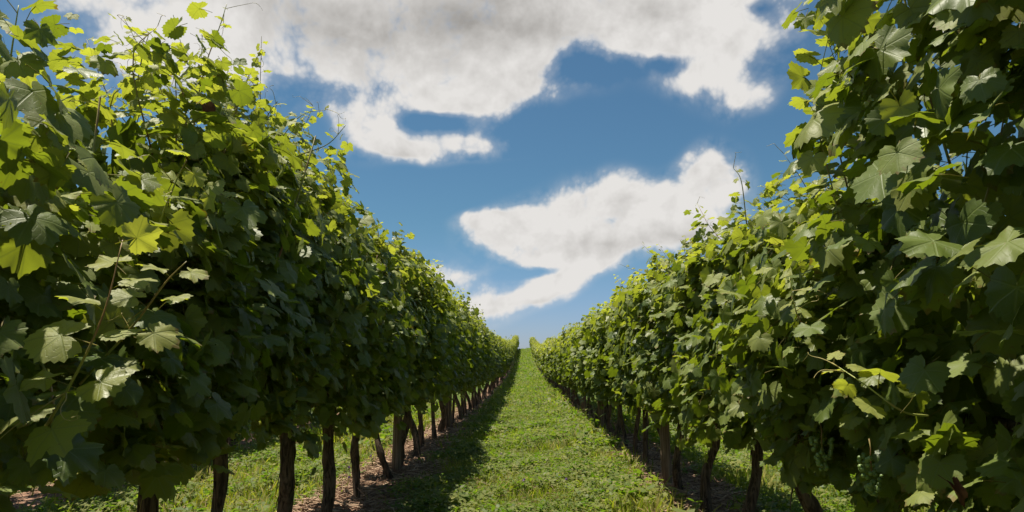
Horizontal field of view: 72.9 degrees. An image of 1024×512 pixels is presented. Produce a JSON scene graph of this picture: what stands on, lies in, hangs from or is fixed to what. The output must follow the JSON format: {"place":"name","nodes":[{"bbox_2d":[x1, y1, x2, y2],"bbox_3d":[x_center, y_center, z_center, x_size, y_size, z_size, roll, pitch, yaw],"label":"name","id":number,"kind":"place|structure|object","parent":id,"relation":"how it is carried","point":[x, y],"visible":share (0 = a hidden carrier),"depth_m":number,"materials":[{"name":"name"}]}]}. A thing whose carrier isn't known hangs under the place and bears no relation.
{"place":"outdoors","nodes":[
{"label":"outdoors","id":0,"kind":"place"},
{"bbox_2d":[10,352,989,511],"bbox_3d":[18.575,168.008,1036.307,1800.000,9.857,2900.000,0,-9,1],"label":"ground","id":1,"kind":"structure","parent":0,"point":[28,498],"depth_m":6.17,"materials":[{"name":"brown soil"}]},
{"bbox_2d":[0,0,208,511],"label":"grapevine","id":2,"kind":"object","parent":1,"relation":"on","point":[59,425],"visible":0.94,"depth_m":1.22,"materials":[{"name":"green plant"}]},
{"bbox_2d":[0,19,288,511],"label":"grapevine","id":3,"kind":"object","parent":1,"relation":"on","point":[128,440],"visible":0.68,"depth_m":1.78,"materials":[{"name":"green plant"}]},
{"bbox_2d":[0,1,332,511],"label":"grapevine","id":4,"kind":"object","parent":1,"relation":"on","point":[229,140],"visible":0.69,"depth_m":2.33,"materials":[{"name":"green plant"}]},
{"bbox_2d":[83,16,380,511],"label":"grapevine","id":5,"kind":"object","parent":1,"relation":"on","point":[287,276],"visible":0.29,"depth_m":2.96,"materials":[{"name":"green plant"}]},
{"bbox_2d":[228,437,237,445],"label":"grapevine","id":6,"kind":"object","parent":1,"relation":"on","point":[230,440],"depth_m":9.39,"materials":[{"name":"green plant"}]},
{"bbox_2d":[202,96,386,511],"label":"grapevine","id":7,"kind":"object","parent":1,"relation":"on","point":[288,432],"visible":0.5,"depth_m":3.83,"materials":[{"name":"green plant"}]},
{"bbox_2d":[279,194,415,511],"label":"grapevine","id":8,"kind":"object","parent":1,"relation":"on","point":[374,418],"visible":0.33,"depth_m":4.66,"materials":[{"name":"green plant"}]},
{"bbox_2d":[313,207,425,500],"bbox_3d":[-1.215,0.883,5.838,1.113,2.435,1.668,0,-9,1],"label":"grapevine","id":9,"kind":"object","parent":1,"relation":"on","point":[402,393],"visible":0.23,"depth_m":5.62,"materials":[{"name":"green plant"}]},
{"bbox_2d":[7,375,778,511],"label":"straw","id":10,"kind":"object","parent":1,"relation":"on","point":[377,478],"visible":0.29,"depth_m":6.47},
{"bbox_2d":[338,222,448,480],"bbox_3d":[-1.213,0.968,6.679,1.000,2.565,1.497,-1,-9,9],"label":"grapevine","id":11,"kind":"object","parent":1,"relation":"on","point":[415,278],"visible":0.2,"depth_m":6.68,"materials":[{"name":"green plant"}]},
{"bbox_2d":[391,416,402,469],"bbox_3d":[-1.178,1.365,7.264,0.096,2.002,0.127,-7,-12,38],"label":"trellis post","id":12,"kind":"object","parent":1,"relation":"on","point":[396,448],"visible":0.23,"depth_m":7.12,"materials":[{"name":"grey wood"}]},
{"bbox_2d":[371,247,452,466],"bbox_3d":[-1.226,1.117,7.497,1.161,2.506,1.560,0,-9,1],"label":"grapevine","id":13,"kind":"object","parent":1,"relation":"on","point":[429,374],"visible":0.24,"depth_m":7.39,"materials":[{"name":"green plant"}]},
{"bbox_2d":[410,252,459,458],"bbox_3d":[-1.207,1.238,8.375,1.115,2.542,1.514,0,-9,1],"label":"grapevine","id":14,"kind":"object","parent":1,"relation":"on","point":[445,317],"visible":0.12,"depth_m":8.21,"materials":[{"name":"green plant"}]},
{"bbox_2d":[417,272,457,446],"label":"grapevine","id":15,"kind":"object","parent":1,"relation":"on","point":[420,428],"visible":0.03,"depth_m":9.15,"materials":[{"name":"green plant"}]},
{"bbox_2d":[448,394,451,426],"bbox_3d":[-1.129,2.192,12.431,0.110,2.000,0.112,0,-9,1],"label":"trellis post","id":16,"kind":"object","parent":1,"relation":"on","point":[450,411],"visible":0.12,"depth_m":12.30,"materials":[{"name":"grey wood"}]},
{"bbox_2d":[431,291,471,440],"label":"grapevine","id":17,"kind":"object","parent":1,"relation":"on","point":[459,351],"visible":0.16,"depth_m":10.16,"materials":[{"name":"green plant"}]},
{"bbox_2d":[435,287,473,432],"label":"grapevine","id":18,"kind":"object","parent":1,"relation":"on","point":[467,334],"visible":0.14,"depth_m":11.20,"materials":[{"name":"green plant"}]},
{"bbox_2d":[444,297,472,428],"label":"grapevine","id":19,"kind":"object","parent":1,"relation":"on","point":[463,381],"visible":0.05,"depth_m":12.13,"materials":[{"name":"plant"}]},
{"bbox_2d":[452,290,481,423],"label":"grapevine","id":20,"kind":"object","parent":1,"relation":"on","point":[466,313],"visible":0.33,"depth_m":12.99,"materials":[{"name":"green plant"}]},
{"bbox_2d":[455,314,481,420],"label":"grapevine","id":21,"kind":"object","parent":1,"relation":"on","point":[473,370],"visible":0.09,"depth_m":13.93,"materials":[{"name":"plant"}]},
{"bbox_2d":[457,319,486,415],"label":"grapevine","id":22,"kind":"object","parent":1,"relation":"on","point":[469,389],"visible":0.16,"depth_m":14.77,"materials":[{"name":"plant"}]},
{"bbox_2d":[463,305,485,414],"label":"grapevine","id":23,"kind":"object","parent":1,"relation":"on","point":[477,377],"visible":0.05,"depth_m":15.67,"materials":[{"name":"plant"}]},
{"bbox_2d":[466,318,489,410],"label":"grapevine","id":24,"kind":"object","parent":1,"relation":"on","point":[484,348],"visible":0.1,"depth_m":16.75,"materials":[{"name":"plant"}]},
{"bbox_2d":[471,309,491,408],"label":"grapevine","id":25,"kind":"object","parent":1,"relation":"on","point":[486,368],"visible":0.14,"depth_m":17.60,"materials":[{"name":"plant"}]},
{"bbox_2d":[474,321,495,405],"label":"grapevine","id":26,"kind":"object","parent":1,"relation":"on","point":[489,360],"visible":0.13,"depth_m":18.38,"materials":[{"name":"plant"}]},
{"bbox_2d":[476,336,493,403],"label":"grapevine","id":27,"kind":"object","parent":1,"relation":"on","point":[478,386],"visible":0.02,"depth_m":19.42,"materials":[{"name":"plant"}]},
{"bbox_2d":[477,320,497,396],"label":"grapevine","id":28,"kind":"object","parent":1,"relation":"on","point":[492,346],"visible":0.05,"depth_m":20.67,"materials":[{"name":"plant"}]},
{"bbox_2d":[480,331,496,400],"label":"grapevine","id":29,"kind":"object","parent":1,"relation":"on","point":[482,392],"visible":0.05,"depth_m":22.23,"materials":[{"name":"green plant"}]},
{"bbox_2d":[479,332,498,400],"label":"grapevine","id":30,"kind":"object","parent":1,"relation":"on","point":[488,373],"visible":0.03,"depth_m":21.26,"materials":[{"name":"plant"}]},
{"bbox_2d":[482,328,500,397],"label":"grapevine","id":31,"kind":"object","parent":1,"relation":"on","point":[496,366],"visible":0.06,"depth_m":23.60,"materials":[{"name":"green plant"}]},
{"bbox_2d":[485,334,502,396],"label":"grapevine","id":32,"kind":"object","parent":1,"relation":"on","point":[497,350],"visible":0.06,"depth_m":25.24,"materials":[{"name":"plant"}]},
{"bbox_2d":[488,331,500,394],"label":"grapevine","id":33,"kind":"object","parent":1,"relation":"on","point":[491,392],"visible":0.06,"depth_m":26.16,"materials":[{"name":"plant"}]},
{"bbox_2d":[487,335,502,393],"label":"grapevine","id":34,"kind":"object","parent":1,"relation":"on","point":[500,354],"visible":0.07,"depth_m":27.48,"materials":[{"name":"plant"}]},
{"bbox_2d":[492,336,505,389],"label":"grapevine","id":35,"kind":"object","parent":1,"relation":"on","point":[503,351],"visible":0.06,"depth_m":30.09,"materials":[{"name":"plant"}]},
{"bbox_2d":[494,335,507,388],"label":"grapevine","id":36,"kind":"object","parent":1,"relation":"on","point":[503,369],"visible":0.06,"depth_m":31.33,"materials":[{"name":"green plant"}]},
{"bbox_2d":[501,342,510,378],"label":"grapevine","id":37,"kind":"object","parent":1,"relation":"on","point":[508,359],"visible":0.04,"depth_m":40.81,"materials":[{"name":"plant"}]},
{"bbox_2d":[14,346,1013,511],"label":"clover cover","id":38,"kind":"object","parent":1,"relation":"on","point":[619,481],"visible":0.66,"depth_m":6.86,"materials":[{"name":"green plant"}]},
{"bbox_2d":[541,349,546,376],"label":"grapevine","id":39,"kind":"object","parent":1,"relation":"on","point":[542,363],"visible":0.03,"depth_m":33.33,"materials":[{"name":"plant"}]},
{"bbox_2d":[542,342,555,387],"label":"grapevine","id":40,"kind":"object","parent":1,"relation":"on","point":[544,350],"visible":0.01,"depth_m":31.14,"materials":[{"name":"plant"}]},
{"bbox_2d":[546,335,556,388],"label":"grapevine","id":41,"kind":"object","parent":1,"relation":"on","point":[548,349],"visible":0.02,"depth_m":28.07,"materials":[{"name":"plant"}]},
{"bbox_2d":[544,340,559,390],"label":"grapevine","id":42,"kind":"object","parent":1,"relation":"on","point":[547,360],"visible":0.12,"depth_m":27.49,"materials":[{"name":"plant"}]},
{"bbox_2d":[546,336,561,391],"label":"grapevine","id":43,"kind":"object","parent":1,"relation":"on","point":[548,369],"visible":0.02,"depth_m":25.48,"materials":[{"name":"green plant"}]},
{"bbox_2d":[547,337,561,393],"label":"grapevine","id":44,"kind":"object","parent":1,"relation":"on","point":[549,350],"visible":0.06,"depth_m":26.65,"materials":[{"name":"green plant"}]},
{"bbox_2d":[548,332,563,396],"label":"grapevine","id":45,"kind":"object","parent":1,"relation":"on","point":[551,361],"visible":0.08,"depth_m":24.12,"materials":[{"name":"green plant"}]},
{"bbox_2d":[550,335,566,395],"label":"grapevine","id":46,"kind":"object","parent":1,"relation":"on","point":[553,359],"visible":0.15,"depth_m":22.58,"materials":[{"name":"green plant"}]},
{"bbox_2d":[554,336,567,399],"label":"grapevine","id":47,"kind":"object","parent":1,"relation":"on","point":[555,369],"visible":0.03,"depth_m":22.11,"materials":[{"name":"green plant"}]},
{"bbox_2d":[554,334,570,400],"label":"grapevine","id":48,"kind":"object","parent":1,"relation":"on","point":[556,356],"visible":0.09,"depth_m":20.85,"materials":[{"name":"plant"}]},
{"bbox_2d":[556,347,572,402],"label":"grapevine","id":49,"kind":"object","parent":1,"relation":"on","point":[571,400],"visible":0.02,"depth_m":20.13,"materials":[{"name":"green plant"}]},
{"bbox_2d":[557,348,574,403],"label":"grapevine","id":50,"kind":"object","parent":1,"relation":"on","point":[565,383],"visible":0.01,"depth_m":19.62,"materials":[{"name":"plant"}]},
{"bbox_2d":[556,323,579,407],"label":"grapevine","id":51,"kind":"object","parent":1,"relation":"on","point":[559,361],"visible":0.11,"depth_m":17.52,"materials":[{"name":"plant"}]},
{"bbox_2d":[559,322,579,405],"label":"grapevine","id":52,"kind":"object","parent":1,"relation":"on","point":[563,374],"visible":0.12,"depth_m":18.39,"materials":[{"name":"green plant"}]},
{"bbox_2d":[560,340,578,396],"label":"grapevine","id":53,"kind":"object","parent":1,"relation":"on","point":[565,351],"visible":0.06,"depth_m":17.09,"materials":[{"name":"plant"}]},
{"bbox_2d":[562,322,582,376],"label":"grapevine","id":54,"kind":"object","parent":1,"relation":"on","point":[564,360],"visible":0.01,"depth_m":15.87,"materials":[{"name":"plant"}]},
{"bbox_2d":[563,337,589,413],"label":"grapevine","id":55,"kind":"object","parent":1,"relation":"on","point":[574,386],"visible":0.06,"depth_m":15.41,"materials":[{"name":"plant"}]},
{"bbox_2d":[565,338,593,417],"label":"grapevine","id":56,"kind":"object","parent":1,"relation":"on","point":[572,375],"visible":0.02,"depth_m":14.40,"materials":[{"name":"plant"}]},
{"bbox_2d":[566,315,597,420],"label":"grapevine","id":57,"kind":"object","parent":1,"relation":"on","point":[574,377],"visible":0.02,"depth_m":13.66,"materials":[{"name":"plant"}]},
{"bbox_2d":[581,396,586,415],"bbox_3d":[1.560,2.725,15.134,0.112,1.800,0.112,0,-9,1],"label":"trellis post","id":58,"kind":"object","parent":1,"relation":"on","point":[583,405],"visible":0.18,"depth_m":15.01,"materials":[{"name":"brown wood"}]},
{"bbox_2d":[566,313,604,407],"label":"grapevine","id":59,"kind":"object","parent":1,"relation":"on","point":[582,392],"visible":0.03,"depth_m":12.91,"materials":[{"name":"green plant"}]},
{"bbox_2d":[569,317,608,427],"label":"grapevine","id":60,"kind":"object","parent":1,"relation":"on","point":[578,337],"visible":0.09,"depth_m":11.77,"materials":[{"name":"plant"}]},
{"bbox_2d":[572,303,611,432],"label":"grapevine","id":61,"kind":"object","parent":1,"relation":"on","point":[581,376],"visible":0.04,"depth_m":11.20,"materials":[{"name":"plant"}]},
{"bbox_2d":[586,424,606,436],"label":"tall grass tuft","id":62,"kind":"object","parent":1,"relation":"on","point":[600,430],"visible":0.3,"depth_m":9.66,"materials":[{"name":"green plant"}]},
{"bbox_2d":[577,303,623,437],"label":"grapevine","id":63,"kind":"object","parent":1,"relation":"on","point":[584,350],"visible":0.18,"depth_m":10.04,"materials":[{"name":"green plant"}]},
{"bbox_2d":[597,401,603,428],"bbox_3d":[1.501,2.188,11.777,0.111,1.800,0.111,0,-9,1],"label":"trellis post","id":64,"kind":"object","parent":1,"relation":"on","point":[601,418],"visible":0.19,"depth_m":11.66,"materials":[{"name":"brown wood"}]},
{"bbox_2d":[584,289,627,445],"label":"grapevine","id":65,"kind":"object","parent":1,"relation":"on","point":[598,327],"visible":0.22,"depth_m":9.24,"materials":[{"name":"plant"}]},
{"bbox_2d":[585,291,640,453],"bbox_3d":[1.508,1.471,8.505,1.119,2.106,1.559,0,-9,1],"label":"grapevine","id":66,"kind":"object","parent":1,"relation":"on","point":[603,357],"visible":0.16,"depth_m":8.73,"materials":[{"name":"green plant"}]},
{"bbox_2d":[605,268,652,466],"bbox_3d":[1.478,1.218,7.693,0.936,2.354,1.529,0,-9,1],"label":"grapevine","id":67,"kind":"object","parent":1,"relation":"on","point":[612,331],"visible":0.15,"depth_m":7.49,"materials":[{"name":"green plant"}]},
{"bbox_2d":[620,444,638,464],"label":"tall grass tuft","id":68,"kind":"object","parent":1,"relation":"on","point":[625,456],"visible":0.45,"depth_m":7.36,"materials":[{"name":"green plant"}]},
{"bbox_2d":[607,250,688,436],"bbox_3d":[1.493,1.137,6.864,1.062,2.257,1.590,0,-9,1],"label":"grapevine","id":69,"kind":"object","parent":1,"relation":"on","point":[626,347],"visible":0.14,"depth_m":6.82,"materials":[{"name":"green plant"}]},
{"bbox_2d":[659,422,671,482],"bbox_3d":[1.405,1.310,6.450,0.110,1.851,0.094,0,-9,1],"label":"trellis post","id":70,"kind":"object","parent":1,"relation":"on","point":[665,453],"visible":0.22,"depth_m":6.34,"materials":[{"name":"brown wood"}]},
{"bbox_2d":[620,243,718,491],"bbox_3d":[1.469,1.008,6.037,1.043,2.266,1.485,0,-9,1],"label":"grapevine","id":71,"kind":"object","parent":1,"relation":"on","point":[676,470],"visible":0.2,"depth_m":5.92,"materials":[{"name":"green plant"}]},
{"bbox_2d":[650,476,696,501],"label":"broadleaf weed","id":72,"kind":"object","parent":1,"relation":"on","point":[677,496],"visible":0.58,"depth_m":5.69,"materials":[{"name":"plant"}]},
{"bbox_2d":[620,226,738,511],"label":"grapevine","id":73,"kind":"object","parent":1,"relation":"on","point":[632,310],"visible":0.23,"depth_m":5.26,"materials":[{"name":"green plant"}]},
{"bbox_2d":[642,192,835,511],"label":"grapevine","id":74,"kind":"object","parent":1,"relation":"on","point":[690,274],"visible":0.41,"depth_m":4.34,"materials":[{"name":"green plant"}]},
{"bbox_2d":[729,498,773,511],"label":"broadleaf weed","id":75,"kind":"object","parent":1,"relation":"on","point":[737,506],"visible":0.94,"depth_m":4.42,"materials":[{"name":"plant"}]},
{"bbox_2d":[673,143,939,511],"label":"grapevine","id":76,"kind":"object","parent":1,"relation":"on","point":[741,251],"visible":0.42,"depth_m":3.30,"materials":[{"name":"green plant"}]},
{"bbox_2d":[709,152,1023,511],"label":"grapevine","id":77,"kind":"object","parent":1,"relation":"on","point":[794,395],"visible":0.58,"depth_m":2.35,"materials":[{"name":"green plant"}]},
{"bbox_2d":[781,0,1023,511],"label":"grapevine","id":78,"kind":"object","parent":1,"relation":"on","point":[934,434],"visible":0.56,"depth_m":1.85,"materials":[{"name":"green plant"}]},
{"bbox_2d":[794,0,1023,511],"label":"grapevine","id":79,"kind":"object","parent":1,"relation":"on","point":[905,178],"visible":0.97,"depth_m":1.40,"materials":[{"name":"green plant"}]},
{"bbox_2d":[956,295,974,330],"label":"grapevine","id":80,"kind":"object","parent":1,"relation":"on","point":[958,327],"depth_m":5.88,"materials":[{"name":"plant"}]},
{"bbox_2d":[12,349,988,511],"bbox_3d":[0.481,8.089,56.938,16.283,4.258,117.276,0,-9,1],"label":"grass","id":81,"kind":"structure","parent":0,"point":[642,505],"depth_m":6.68,"materials":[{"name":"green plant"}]},
{"bbox_2d":[0,0,1019,348],"label":"sky","id":82,"kind":"structure","parent":0,"point":[532,150],"materials":[{"name":"blue"}]}
]}

